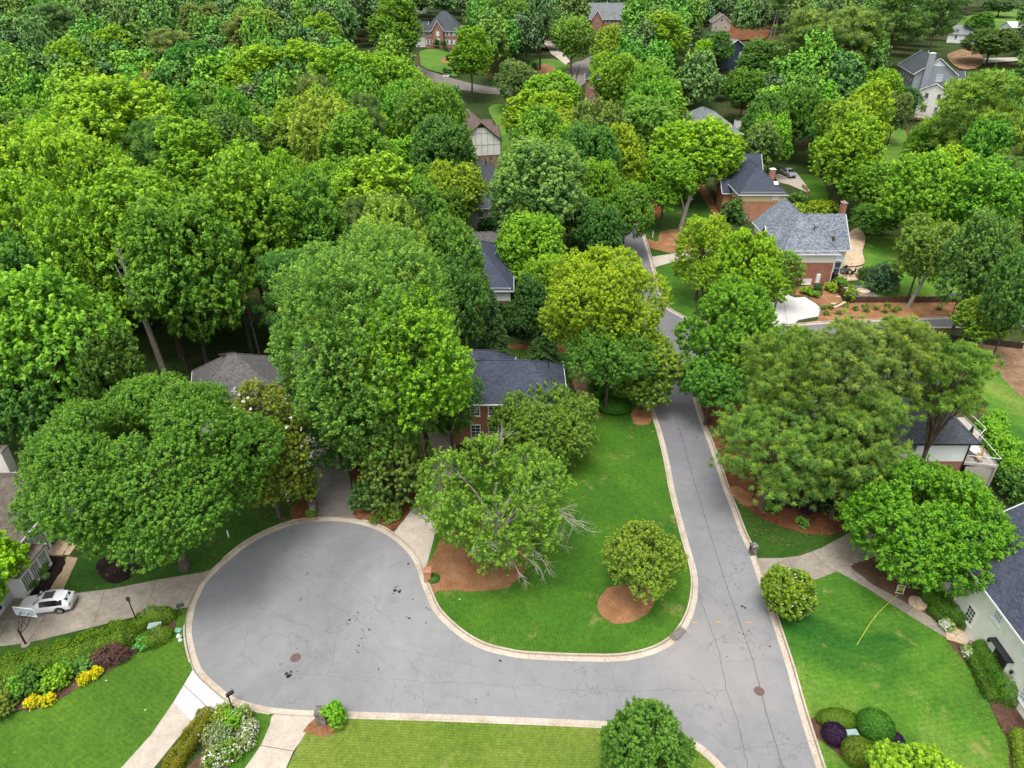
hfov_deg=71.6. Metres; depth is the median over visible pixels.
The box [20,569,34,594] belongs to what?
window
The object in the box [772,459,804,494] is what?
leafy shrub
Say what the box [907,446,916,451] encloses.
window
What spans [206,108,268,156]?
leafy tree
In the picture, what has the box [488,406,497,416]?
window
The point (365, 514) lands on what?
mulch bed
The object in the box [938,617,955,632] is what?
azalea shrub
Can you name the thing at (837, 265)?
window
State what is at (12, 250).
leafy tree
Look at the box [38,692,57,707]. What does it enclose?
golden shrub
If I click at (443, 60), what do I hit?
mulch bed
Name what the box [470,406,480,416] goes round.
window
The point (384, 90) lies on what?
leafy tree
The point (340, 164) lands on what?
leafy tree
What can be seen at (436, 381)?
maple tree
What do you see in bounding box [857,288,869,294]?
fire pit
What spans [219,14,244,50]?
pine tree
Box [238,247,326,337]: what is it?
pine tree
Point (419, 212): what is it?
leafy tree
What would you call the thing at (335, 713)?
evergreen shrub
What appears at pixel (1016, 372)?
bare ground
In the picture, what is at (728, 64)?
navy house
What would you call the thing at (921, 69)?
roof
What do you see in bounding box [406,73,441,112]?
leafy tree
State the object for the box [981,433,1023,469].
round shrub
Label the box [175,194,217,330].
leafy tree
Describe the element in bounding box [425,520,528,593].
mulch bed
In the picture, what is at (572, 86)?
leafy tree
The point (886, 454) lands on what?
pine tree
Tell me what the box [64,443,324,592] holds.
lawn
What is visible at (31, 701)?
golden shrub
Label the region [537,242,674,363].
maple tree
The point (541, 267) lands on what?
leafy tree
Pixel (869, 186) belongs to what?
leafy tree
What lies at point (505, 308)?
leafy shrub
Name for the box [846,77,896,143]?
leafy tree
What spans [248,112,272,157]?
leafy tree
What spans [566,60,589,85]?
road
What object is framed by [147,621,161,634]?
utility box
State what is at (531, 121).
leafy tree
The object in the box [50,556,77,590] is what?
garden path
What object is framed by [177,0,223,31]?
leafy tree
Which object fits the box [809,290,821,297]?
leafy shrub
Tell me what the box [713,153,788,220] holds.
brick house
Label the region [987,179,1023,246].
leafy tree
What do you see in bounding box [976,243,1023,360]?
leafy tree
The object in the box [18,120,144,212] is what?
leafy tree
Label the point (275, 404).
magnolia tree
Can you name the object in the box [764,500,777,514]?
leafy shrub
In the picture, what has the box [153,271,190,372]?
tree
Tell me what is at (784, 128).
leafy tree
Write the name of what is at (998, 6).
leafy tree
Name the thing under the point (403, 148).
leafy tree
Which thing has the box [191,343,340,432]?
grey house
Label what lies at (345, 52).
leafy tree
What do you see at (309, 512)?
leafy shrub
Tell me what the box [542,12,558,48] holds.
leafy tree
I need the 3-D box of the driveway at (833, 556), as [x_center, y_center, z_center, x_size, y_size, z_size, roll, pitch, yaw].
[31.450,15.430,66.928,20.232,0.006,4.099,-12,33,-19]
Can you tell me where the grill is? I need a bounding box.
[831,272,838,279]
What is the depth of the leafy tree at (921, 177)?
123.73 m
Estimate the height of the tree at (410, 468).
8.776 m
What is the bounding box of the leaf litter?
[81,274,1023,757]
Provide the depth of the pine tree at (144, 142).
135.66 m
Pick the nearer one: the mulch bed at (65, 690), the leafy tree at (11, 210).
the mulch bed at (65, 690)
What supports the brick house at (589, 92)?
on the ground at (224, 340)
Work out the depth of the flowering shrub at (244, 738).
49.66 m
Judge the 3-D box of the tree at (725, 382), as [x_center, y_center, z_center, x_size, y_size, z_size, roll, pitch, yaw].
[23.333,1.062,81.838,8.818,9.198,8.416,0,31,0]
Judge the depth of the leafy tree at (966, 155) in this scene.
141.02 m
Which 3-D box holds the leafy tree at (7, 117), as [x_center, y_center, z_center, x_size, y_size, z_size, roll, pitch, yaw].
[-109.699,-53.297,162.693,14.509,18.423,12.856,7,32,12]
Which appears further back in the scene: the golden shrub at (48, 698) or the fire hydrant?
the fire hydrant
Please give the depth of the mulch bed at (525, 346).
100.92 m
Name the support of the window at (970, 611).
in the white house at (994, 612)
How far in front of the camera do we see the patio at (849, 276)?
123.94 m
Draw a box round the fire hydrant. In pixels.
[176,634,181,641]
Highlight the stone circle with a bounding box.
[852,285,877,297]
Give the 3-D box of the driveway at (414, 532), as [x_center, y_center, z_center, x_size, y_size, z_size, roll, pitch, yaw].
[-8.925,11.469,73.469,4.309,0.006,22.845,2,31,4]
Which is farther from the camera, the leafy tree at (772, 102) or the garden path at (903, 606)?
the leafy tree at (772, 102)
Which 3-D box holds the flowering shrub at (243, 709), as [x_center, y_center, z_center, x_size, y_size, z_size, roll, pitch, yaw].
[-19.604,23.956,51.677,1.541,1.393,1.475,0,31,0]
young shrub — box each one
[818,304,826,309]
[880,308,888,313]
[891,307,898,312]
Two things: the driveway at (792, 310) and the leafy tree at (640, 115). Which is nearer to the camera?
the driveway at (792, 310)
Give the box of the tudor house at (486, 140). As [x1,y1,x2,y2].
[464,108,501,165]
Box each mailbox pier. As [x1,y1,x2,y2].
[308,500,316,512]
[313,705,328,725]
[423,567,431,581]
[748,542,758,555]
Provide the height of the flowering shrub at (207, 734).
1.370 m
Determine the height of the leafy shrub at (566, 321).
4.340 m
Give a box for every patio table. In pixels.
[840,268,851,272]
[970,446,980,454]
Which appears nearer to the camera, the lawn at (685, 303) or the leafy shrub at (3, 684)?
the leafy shrub at (3, 684)
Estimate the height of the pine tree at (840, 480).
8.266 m
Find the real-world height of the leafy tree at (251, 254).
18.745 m
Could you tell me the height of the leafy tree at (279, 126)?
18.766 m
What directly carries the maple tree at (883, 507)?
on the ground at (224, 340)
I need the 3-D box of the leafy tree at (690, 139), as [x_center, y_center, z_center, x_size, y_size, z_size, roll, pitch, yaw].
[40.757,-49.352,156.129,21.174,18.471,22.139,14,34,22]
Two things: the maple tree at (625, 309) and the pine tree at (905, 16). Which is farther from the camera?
the pine tree at (905, 16)
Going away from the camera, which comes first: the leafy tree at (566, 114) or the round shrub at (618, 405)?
the round shrub at (618, 405)
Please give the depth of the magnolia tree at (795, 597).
57.92 m
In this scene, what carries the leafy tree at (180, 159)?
on the ground at (224, 340)
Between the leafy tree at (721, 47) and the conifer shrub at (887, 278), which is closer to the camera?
the conifer shrub at (887, 278)
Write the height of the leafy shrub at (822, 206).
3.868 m
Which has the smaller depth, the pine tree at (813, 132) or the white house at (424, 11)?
the pine tree at (813, 132)
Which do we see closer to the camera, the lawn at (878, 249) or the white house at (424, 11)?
the lawn at (878, 249)
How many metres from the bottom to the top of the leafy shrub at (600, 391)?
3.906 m
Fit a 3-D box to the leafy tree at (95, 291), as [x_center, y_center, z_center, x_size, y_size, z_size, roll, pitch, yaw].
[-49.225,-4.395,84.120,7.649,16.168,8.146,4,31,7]
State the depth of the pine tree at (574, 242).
124.86 m
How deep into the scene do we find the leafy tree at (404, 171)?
139.15 m
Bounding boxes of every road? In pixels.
[192,217,1023,767]
[413,55,592,93]
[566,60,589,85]
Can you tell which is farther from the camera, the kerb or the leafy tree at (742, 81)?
the leafy tree at (742, 81)
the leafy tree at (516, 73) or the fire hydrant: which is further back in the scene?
the leafy tree at (516, 73)
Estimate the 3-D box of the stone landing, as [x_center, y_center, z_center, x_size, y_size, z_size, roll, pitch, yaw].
[36.957,20.643,58.264,2.977,0.001,2.185,0,31,0]
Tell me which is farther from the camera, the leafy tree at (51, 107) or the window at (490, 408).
the leafy tree at (51, 107)
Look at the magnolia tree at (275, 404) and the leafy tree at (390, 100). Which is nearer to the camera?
the magnolia tree at (275, 404)
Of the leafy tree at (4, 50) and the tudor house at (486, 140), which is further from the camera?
the leafy tree at (4, 50)
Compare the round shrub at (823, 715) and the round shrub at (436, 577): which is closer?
the round shrub at (823, 715)
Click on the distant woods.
(34, 70)
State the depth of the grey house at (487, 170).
142.63 m
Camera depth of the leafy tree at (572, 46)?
251.03 m
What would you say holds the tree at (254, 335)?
on the ground at (224, 340)
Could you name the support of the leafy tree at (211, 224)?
on the ground at (224, 340)
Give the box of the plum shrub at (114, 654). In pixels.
[89,641,131,667]
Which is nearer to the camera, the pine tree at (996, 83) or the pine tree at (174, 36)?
the pine tree at (996, 83)
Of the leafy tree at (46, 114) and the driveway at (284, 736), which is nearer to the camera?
the driveway at (284, 736)
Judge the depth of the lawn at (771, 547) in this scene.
68.00 m
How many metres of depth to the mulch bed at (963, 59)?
276.81 m
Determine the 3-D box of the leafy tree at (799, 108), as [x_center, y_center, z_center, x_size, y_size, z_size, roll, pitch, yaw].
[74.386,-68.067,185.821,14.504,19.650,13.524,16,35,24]
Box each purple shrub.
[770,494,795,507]
[794,496,821,515]
[821,721,847,746]
[887,731,905,743]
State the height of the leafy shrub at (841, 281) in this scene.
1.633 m
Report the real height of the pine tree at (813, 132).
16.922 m
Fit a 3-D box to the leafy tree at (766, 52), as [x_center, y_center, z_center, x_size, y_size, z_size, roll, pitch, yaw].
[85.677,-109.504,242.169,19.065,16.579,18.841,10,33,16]
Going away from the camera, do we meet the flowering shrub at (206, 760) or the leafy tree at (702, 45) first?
the flowering shrub at (206, 760)
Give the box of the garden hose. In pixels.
[857,594,897,643]
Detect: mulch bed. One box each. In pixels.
[0,614,175,712]
[29,556,65,595]
[96,548,143,582]
[187,711,255,767]
[291,495,317,518]
[303,719,344,736]
[349,453,422,531]
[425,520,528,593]
[441,57,453,62]
[505,344,566,351]
[536,64,553,73]
[597,584,654,623]
[631,403,652,424]
[636,199,660,218]
[647,229,695,252]
[700,384,866,534]
[726,23,769,39]
[729,486,780,512]
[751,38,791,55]
[790,285,841,305]
[811,301,990,321]
[811,717,896,766]
[851,558,960,625]
[947,48,982,68]
[947,639,1023,734]
[1007,726,1023,767]
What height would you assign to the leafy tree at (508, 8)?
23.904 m
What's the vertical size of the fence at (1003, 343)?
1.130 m
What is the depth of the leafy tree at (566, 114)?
174.26 m
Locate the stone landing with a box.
[946,627,969,644]
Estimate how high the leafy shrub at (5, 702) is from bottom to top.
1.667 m
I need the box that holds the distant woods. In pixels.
[0,0,1023,141]
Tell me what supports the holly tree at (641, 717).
on the lawn at (362, 743)
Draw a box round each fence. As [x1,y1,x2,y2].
[802,184,808,198]
[833,280,844,300]
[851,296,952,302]
[947,334,1023,348]
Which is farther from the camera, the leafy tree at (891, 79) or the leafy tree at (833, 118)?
the leafy tree at (891, 79)
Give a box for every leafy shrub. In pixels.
[0,672,12,690]
[0,688,20,717]
[3,675,27,700]
[7,659,42,698]
[39,662,73,695]
[132,635,152,651]
[305,509,316,516]
[347,479,387,511]
[369,514,380,524]
[376,503,403,524]
[476,216,500,231]
[498,298,515,326]
[502,310,534,337]
[549,309,576,331]
[586,369,613,399]
[720,197,745,223]
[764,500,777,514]
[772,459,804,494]
[787,190,808,204]
[792,202,809,213]
[795,516,809,529]
[800,286,815,295]
[801,483,859,520]
[803,198,839,213]
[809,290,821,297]
[811,283,823,294]
[823,282,837,292]
[831,276,849,286]
[843,284,859,300]
[855,266,872,278]
[995,465,1023,504]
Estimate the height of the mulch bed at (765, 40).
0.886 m
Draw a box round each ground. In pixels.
[0,0,1023,767]
[975,341,1023,396]
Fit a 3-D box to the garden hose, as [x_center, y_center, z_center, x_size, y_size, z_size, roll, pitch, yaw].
[30.763,19.677,59.840,7.904,0.038,0.307,-25,39,-35]
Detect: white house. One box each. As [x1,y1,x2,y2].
[0,445,77,616]
[417,7,426,13]
[938,502,1023,718]
[999,21,1023,35]
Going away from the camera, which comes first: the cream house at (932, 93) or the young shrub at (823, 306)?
the young shrub at (823, 306)
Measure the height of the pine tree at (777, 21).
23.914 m
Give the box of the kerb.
[183,196,968,767]
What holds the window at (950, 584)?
in the white house at (994, 612)
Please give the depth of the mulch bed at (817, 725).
50.73 m
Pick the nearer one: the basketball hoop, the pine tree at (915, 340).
the basketball hoop
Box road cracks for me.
[200,309,805,766]
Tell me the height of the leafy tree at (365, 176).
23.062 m
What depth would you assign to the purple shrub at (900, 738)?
49.78 m
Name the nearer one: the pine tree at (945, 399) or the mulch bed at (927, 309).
the pine tree at (945, 399)
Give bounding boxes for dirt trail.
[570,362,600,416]
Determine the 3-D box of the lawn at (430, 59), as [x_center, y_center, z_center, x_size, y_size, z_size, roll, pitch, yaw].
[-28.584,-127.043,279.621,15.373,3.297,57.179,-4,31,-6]
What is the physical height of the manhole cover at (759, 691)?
0.012 m
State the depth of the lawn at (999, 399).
88.62 m
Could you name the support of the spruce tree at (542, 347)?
on the lawn at (521, 352)
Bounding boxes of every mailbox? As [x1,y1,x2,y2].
[176,603,183,615]
[225,689,233,704]
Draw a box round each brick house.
[414,11,464,48]
[452,350,565,443]
[453,232,513,323]
[584,61,612,103]
[588,1,624,30]
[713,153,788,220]
[752,197,851,285]
[786,365,1001,486]
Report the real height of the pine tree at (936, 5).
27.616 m
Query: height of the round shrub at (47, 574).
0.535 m
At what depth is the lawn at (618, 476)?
64.16 m
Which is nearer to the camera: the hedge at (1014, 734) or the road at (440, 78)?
the hedge at (1014, 734)
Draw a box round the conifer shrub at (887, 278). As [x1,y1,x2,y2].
[864,260,903,295]
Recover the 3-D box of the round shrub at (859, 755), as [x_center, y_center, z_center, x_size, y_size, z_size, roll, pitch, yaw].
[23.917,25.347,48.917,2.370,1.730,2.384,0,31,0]
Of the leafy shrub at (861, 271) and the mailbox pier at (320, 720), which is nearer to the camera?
the mailbox pier at (320, 720)
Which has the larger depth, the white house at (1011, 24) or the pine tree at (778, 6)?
the white house at (1011, 24)
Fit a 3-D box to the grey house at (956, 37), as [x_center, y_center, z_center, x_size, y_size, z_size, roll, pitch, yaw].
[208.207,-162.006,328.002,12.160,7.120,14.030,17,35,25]
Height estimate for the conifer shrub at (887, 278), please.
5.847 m
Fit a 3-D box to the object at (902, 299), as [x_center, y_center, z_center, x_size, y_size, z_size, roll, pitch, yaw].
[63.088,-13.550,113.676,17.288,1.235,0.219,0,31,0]
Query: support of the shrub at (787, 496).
on the ground at (224, 340)
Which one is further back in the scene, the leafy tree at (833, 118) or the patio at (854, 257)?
the leafy tree at (833, 118)
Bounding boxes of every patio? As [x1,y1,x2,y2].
[838,265,861,280]
[843,228,864,265]
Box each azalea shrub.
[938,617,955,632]
[960,644,979,659]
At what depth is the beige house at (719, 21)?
372.12 m
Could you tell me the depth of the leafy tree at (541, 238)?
108.79 m
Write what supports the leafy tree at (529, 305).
on the lawn at (521, 352)
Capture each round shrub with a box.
[28,579,36,589]
[38,563,48,576]
[40,572,50,580]
[429,573,439,582]
[432,39,440,48]
[440,40,447,50]
[532,62,538,69]
[596,395,633,414]
[816,707,857,729]
[841,734,876,767]
[855,707,895,743]
[973,414,1002,432]
[979,424,1009,443]
[981,408,1010,429]
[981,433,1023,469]
[989,448,1023,486]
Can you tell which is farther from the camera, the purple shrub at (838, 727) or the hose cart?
the hose cart
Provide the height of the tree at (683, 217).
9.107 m
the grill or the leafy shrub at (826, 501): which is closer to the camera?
the leafy shrub at (826, 501)
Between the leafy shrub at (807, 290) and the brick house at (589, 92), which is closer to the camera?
the leafy shrub at (807, 290)
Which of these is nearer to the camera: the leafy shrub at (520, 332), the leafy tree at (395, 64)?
the leafy shrub at (520, 332)
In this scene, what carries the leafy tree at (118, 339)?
on the ground at (224, 340)
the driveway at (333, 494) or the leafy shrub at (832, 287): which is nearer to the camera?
the driveway at (333, 494)
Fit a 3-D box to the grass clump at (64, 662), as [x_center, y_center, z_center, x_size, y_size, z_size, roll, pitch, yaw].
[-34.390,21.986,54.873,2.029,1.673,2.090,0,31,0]
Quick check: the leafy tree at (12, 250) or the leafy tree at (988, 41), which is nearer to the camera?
the leafy tree at (12, 250)
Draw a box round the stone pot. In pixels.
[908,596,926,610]
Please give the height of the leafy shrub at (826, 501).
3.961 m
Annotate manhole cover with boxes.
[290,653,300,661]
[754,686,764,695]
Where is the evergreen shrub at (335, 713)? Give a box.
[319,698,347,730]
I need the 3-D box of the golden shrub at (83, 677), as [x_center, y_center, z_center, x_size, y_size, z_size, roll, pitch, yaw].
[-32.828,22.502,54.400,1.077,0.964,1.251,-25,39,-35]
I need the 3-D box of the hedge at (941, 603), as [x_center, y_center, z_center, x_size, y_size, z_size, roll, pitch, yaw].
[36.755,18.762,60.020,2.297,1.827,5.125,-18,35,-27]
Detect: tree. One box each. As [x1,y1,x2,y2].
[0,47,19,65]
[0,91,47,121]
[0,100,9,114]
[0,107,41,128]
[0,112,82,179]
[0,166,70,269]
[0,223,44,308]
[0,257,148,423]
[0,349,79,453]
[0,529,31,602]
[6,368,290,574]
[7,112,43,139]
[18,1,86,37]
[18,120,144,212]
[18,179,126,316]
[32,104,57,113]
[39,109,105,147]
[42,35,94,65]
[44,104,63,116]
[47,71,197,167]
[51,310,152,435]
[54,152,100,189]
[78,282,133,341]
[83,159,223,358]
[92,23,135,55]
[106,143,139,169]
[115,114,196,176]
[115,190,256,363]
[115,248,171,391]
[135,70,186,86]
[140,27,195,58]
[149,115,242,204]
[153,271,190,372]
[162,38,218,68]
[163,82,202,127]
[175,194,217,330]
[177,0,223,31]
[190,133,310,332]
[192,100,241,155]
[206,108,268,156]
[213,80,252,118]
[215,377,322,518]
[217,43,285,88]
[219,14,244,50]
[223,233,254,353]
[226,5,284,45]
[228,101,274,117]
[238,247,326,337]
[239,298,259,353]
[243,200,285,304]
[247,165,352,260]
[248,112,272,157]
[261,112,304,157]
[263,118,310,147]
[264,216,461,470]
[265,146,302,181]
[271,94,295,119]
[273,149,310,176]
[277,37,328,73]
[282,369,388,473]
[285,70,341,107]
[286,90,350,165]
[289,175,328,221]
[301,11,345,41]
[304,80,348,137]
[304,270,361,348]
[305,158,354,206]
[306,43,395,97]
[313,158,351,179]
[317,103,399,169]
[327,149,423,227]
[330,228,352,247]
[333,69,382,112]
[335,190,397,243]
[346,192,436,315]
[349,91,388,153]
[352,284,478,484]
[353,110,395,146]
[356,428,437,513]
[364,0,424,49]
[365,193,431,243]
[370,47,426,139]
[375,162,413,183]
[376,81,402,139]
[378,78,414,137]
[378,134,426,170]
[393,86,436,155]
[394,79,473,159]
[399,173,449,238]
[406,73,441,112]
[407,111,481,180]
[410,162,431,177]
[412,174,444,190]
[414,422,600,585]
[417,211,490,303]
[424,158,488,236]
[426,359,484,449]
[432,252,490,345]
[433,185,470,252]
[445,25,494,100]
[476,289,512,354]
[477,0,529,61]
[482,131,591,242]
[486,378,601,471]
[493,57,540,100]
[494,208,570,279]
[500,87,573,136]
[507,272,550,350]
[508,102,567,149]
[518,253,569,314]
[522,69,585,107]
[522,132,561,167]
[525,304,561,362]
[537,49,543,69]
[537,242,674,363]
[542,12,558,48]
[550,14,596,71]
[551,119,576,139]
[555,106,584,126]
[559,118,624,192]
[561,320,660,413]
[563,197,604,251]
[569,94,626,154]
[574,200,627,261]
[575,157,620,211]
[587,23,622,69]
[587,49,641,106]
[595,121,649,195]
[598,695,700,767]
[600,517,688,604]
[602,179,654,245]
[610,331,685,410]
[614,94,678,160]
[619,58,681,110]
[625,75,679,161]
[635,150,700,228]
[644,113,747,201]
[647,11,693,55]
[670,213,733,300]
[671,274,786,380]
[674,350,751,424]
[677,191,692,232]
[693,39,714,68]
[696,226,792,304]
[707,29,735,69]
[708,383,847,511]
[720,66,767,117]
[729,323,862,485]
[734,37,790,73]
[738,90,793,148]
[742,119,782,171]
[748,111,792,172]
[757,562,818,621]
[767,0,787,39]
[772,4,849,58]
[773,0,788,39]
[774,84,823,162]
[774,248,807,307]
[775,438,878,511]
[788,307,914,439]
[789,392,914,518]
[805,103,831,167]
[808,109,890,204]
[812,96,866,179]
[817,97,875,196]
[818,70,835,79]
[826,6,895,65]
[834,453,1023,597]
[835,159,900,222]
[841,386,914,489]
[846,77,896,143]
[848,203,901,238]
[849,313,953,404]
[863,738,962,767]
[864,66,903,96]
[867,0,937,68]
[874,144,963,252]
[885,89,913,144]
[890,210,959,296]
[892,83,925,110]
[898,111,950,165]
[906,259,935,307]
[907,336,1005,462]
[916,0,973,52]
[917,68,1023,149]
[918,197,962,227]
[931,204,1022,330]
[932,144,976,183]
[933,152,1023,253]
[939,88,966,129]
[949,294,1014,342]
[954,115,1014,172]
[956,118,1019,151]
[958,27,1023,65]
[964,11,995,39]
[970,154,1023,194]
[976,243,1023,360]
[977,0,1022,16]
[985,143,1023,163]
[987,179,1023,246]
[1010,143,1023,167]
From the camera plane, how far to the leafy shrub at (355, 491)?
70.28 m
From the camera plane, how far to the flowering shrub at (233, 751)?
49.05 m
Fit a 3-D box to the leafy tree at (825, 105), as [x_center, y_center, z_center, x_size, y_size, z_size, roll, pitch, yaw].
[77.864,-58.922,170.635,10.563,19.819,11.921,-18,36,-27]
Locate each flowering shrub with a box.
[198,721,221,747]
[200,742,226,767]
[208,724,236,746]
[209,701,233,726]
[216,707,244,733]
[218,736,243,765]
[232,728,256,751]
[233,703,253,719]
[238,717,259,737]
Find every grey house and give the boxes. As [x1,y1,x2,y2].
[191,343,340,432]
[464,159,503,231]
[683,106,742,150]
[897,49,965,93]
[946,25,979,42]
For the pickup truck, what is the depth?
177.58 m
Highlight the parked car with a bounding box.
[19,589,76,617]
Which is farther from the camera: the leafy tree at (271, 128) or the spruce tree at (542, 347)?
the leafy tree at (271, 128)
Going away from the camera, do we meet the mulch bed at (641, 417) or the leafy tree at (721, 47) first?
the mulch bed at (641, 417)
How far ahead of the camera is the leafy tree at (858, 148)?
145.10 m
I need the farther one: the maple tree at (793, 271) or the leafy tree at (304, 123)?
the leafy tree at (304, 123)
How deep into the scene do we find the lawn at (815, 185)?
171.00 m
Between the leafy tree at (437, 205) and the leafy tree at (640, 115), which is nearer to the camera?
the leafy tree at (437, 205)
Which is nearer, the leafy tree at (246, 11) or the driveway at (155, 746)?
the driveway at (155, 746)
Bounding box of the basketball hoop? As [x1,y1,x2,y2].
[12,606,37,647]
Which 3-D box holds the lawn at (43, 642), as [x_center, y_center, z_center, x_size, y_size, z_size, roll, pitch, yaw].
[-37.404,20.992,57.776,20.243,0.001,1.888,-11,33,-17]
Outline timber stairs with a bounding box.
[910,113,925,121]
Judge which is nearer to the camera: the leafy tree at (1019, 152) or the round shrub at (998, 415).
the round shrub at (998, 415)
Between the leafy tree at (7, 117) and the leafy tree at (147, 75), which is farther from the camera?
the leafy tree at (147, 75)
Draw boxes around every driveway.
[0,570,209,645]
[121,702,191,767]
[174,668,228,720]
[245,714,314,767]
[305,433,356,518]
[394,432,455,567]
[544,40,569,64]
[652,250,712,266]
[758,516,914,580]
[771,287,820,323]
[775,173,809,191]
[983,57,1017,63]
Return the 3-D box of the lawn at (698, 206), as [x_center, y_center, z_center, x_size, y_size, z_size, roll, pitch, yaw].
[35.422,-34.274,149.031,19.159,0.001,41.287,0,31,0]
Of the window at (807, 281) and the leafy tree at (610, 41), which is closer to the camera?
the window at (807, 281)
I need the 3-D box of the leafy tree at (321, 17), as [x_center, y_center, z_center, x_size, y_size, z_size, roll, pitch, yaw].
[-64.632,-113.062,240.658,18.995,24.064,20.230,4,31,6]
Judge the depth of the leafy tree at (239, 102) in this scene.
160.86 m
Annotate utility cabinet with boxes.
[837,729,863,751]
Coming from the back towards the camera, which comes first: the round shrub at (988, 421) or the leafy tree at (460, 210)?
the leafy tree at (460, 210)
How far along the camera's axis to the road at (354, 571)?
57.53 m
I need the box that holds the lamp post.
[125,597,139,624]
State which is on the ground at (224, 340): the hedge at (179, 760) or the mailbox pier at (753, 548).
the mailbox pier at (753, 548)
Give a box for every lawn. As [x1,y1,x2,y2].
[0,608,185,654]
[0,608,192,767]
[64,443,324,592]
[228,712,272,767]
[287,719,714,767]
[419,49,457,75]
[427,387,690,653]
[489,104,509,149]
[510,349,572,384]
[527,59,569,75]
[641,193,725,255]
[655,261,701,316]
[734,498,849,558]
[774,571,1010,767]
[798,174,827,201]
[849,232,961,296]
[883,128,907,162]
[956,9,1020,29]
[976,368,1023,504]
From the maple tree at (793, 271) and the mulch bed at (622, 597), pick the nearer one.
the mulch bed at (622, 597)
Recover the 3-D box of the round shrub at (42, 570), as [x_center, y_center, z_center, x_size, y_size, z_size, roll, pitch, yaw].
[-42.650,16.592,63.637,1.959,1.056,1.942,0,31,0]
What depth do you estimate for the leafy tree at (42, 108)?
168.09 m
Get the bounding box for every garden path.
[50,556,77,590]
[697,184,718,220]
[836,566,945,636]
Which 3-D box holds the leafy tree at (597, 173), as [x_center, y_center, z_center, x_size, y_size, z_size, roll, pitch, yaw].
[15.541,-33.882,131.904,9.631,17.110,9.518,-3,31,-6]
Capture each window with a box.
[0,603,4,613]
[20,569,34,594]
[28,559,40,580]
[37,548,51,571]
[40,533,51,552]
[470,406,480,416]
[470,424,480,439]
[478,210,483,217]
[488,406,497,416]
[488,424,497,437]
[801,279,811,284]
[832,262,841,274]
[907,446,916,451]
[936,74,942,81]
[945,580,959,600]
[964,602,977,627]
[990,608,1003,628]
[1017,683,1023,707]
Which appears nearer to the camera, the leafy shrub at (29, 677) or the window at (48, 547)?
the leafy shrub at (29, 677)
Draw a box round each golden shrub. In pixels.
[21,692,41,711]
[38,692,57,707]
[75,671,91,686]
[86,665,103,680]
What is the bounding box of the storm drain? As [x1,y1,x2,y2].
[669,626,685,640]
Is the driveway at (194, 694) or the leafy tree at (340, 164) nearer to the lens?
the driveway at (194, 694)
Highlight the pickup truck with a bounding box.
[779,168,796,177]
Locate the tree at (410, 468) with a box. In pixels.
[356,428,437,513]
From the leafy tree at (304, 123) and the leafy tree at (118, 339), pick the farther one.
the leafy tree at (304, 123)
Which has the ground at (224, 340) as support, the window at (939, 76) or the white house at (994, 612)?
the white house at (994, 612)
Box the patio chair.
[975,452,982,462]
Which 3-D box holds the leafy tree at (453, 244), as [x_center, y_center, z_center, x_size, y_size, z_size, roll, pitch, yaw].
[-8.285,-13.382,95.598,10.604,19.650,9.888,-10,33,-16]
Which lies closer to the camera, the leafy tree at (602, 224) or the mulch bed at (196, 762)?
the mulch bed at (196, 762)
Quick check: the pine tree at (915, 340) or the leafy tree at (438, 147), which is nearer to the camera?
the pine tree at (915, 340)
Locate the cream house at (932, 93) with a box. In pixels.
[914,78,957,117]
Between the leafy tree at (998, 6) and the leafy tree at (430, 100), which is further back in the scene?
the leafy tree at (998, 6)
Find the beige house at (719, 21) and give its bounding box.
[709,12,731,30]
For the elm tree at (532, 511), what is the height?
12.613 m
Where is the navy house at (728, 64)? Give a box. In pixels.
[712,38,743,70]
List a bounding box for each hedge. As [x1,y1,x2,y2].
[0,618,141,680]
[132,605,176,634]
[135,623,173,651]
[161,704,215,767]
[917,586,967,630]
[926,604,951,624]
[965,651,1000,703]
[969,639,1018,708]
[1007,726,1023,767]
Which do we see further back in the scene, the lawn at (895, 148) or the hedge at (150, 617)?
the lawn at (895, 148)
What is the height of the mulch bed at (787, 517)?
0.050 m
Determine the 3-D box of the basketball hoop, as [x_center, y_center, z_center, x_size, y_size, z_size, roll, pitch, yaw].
[-39.481,19.440,57.400,1.738,3.015,1.829,21,37,30]
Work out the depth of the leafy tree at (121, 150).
127.13 m
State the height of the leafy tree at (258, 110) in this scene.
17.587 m
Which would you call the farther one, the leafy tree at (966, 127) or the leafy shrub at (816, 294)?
the leafy tree at (966, 127)
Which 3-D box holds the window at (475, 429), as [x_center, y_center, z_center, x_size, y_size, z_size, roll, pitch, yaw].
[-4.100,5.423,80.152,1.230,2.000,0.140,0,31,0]
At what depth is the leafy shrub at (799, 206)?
149.07 m
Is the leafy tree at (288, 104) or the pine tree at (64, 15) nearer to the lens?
the leafy tree at (288, 104)
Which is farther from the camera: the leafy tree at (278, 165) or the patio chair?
the leafy tree at (278, 165)
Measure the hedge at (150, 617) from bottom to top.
1.541 m
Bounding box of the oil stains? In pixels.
[231,563,770,705]
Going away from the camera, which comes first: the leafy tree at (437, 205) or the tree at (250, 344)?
the tree at (250, 344)
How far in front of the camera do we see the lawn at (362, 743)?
50.09 m
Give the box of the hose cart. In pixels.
[895,585,905,594]
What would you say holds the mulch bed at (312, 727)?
on the lawn at (362, 743)

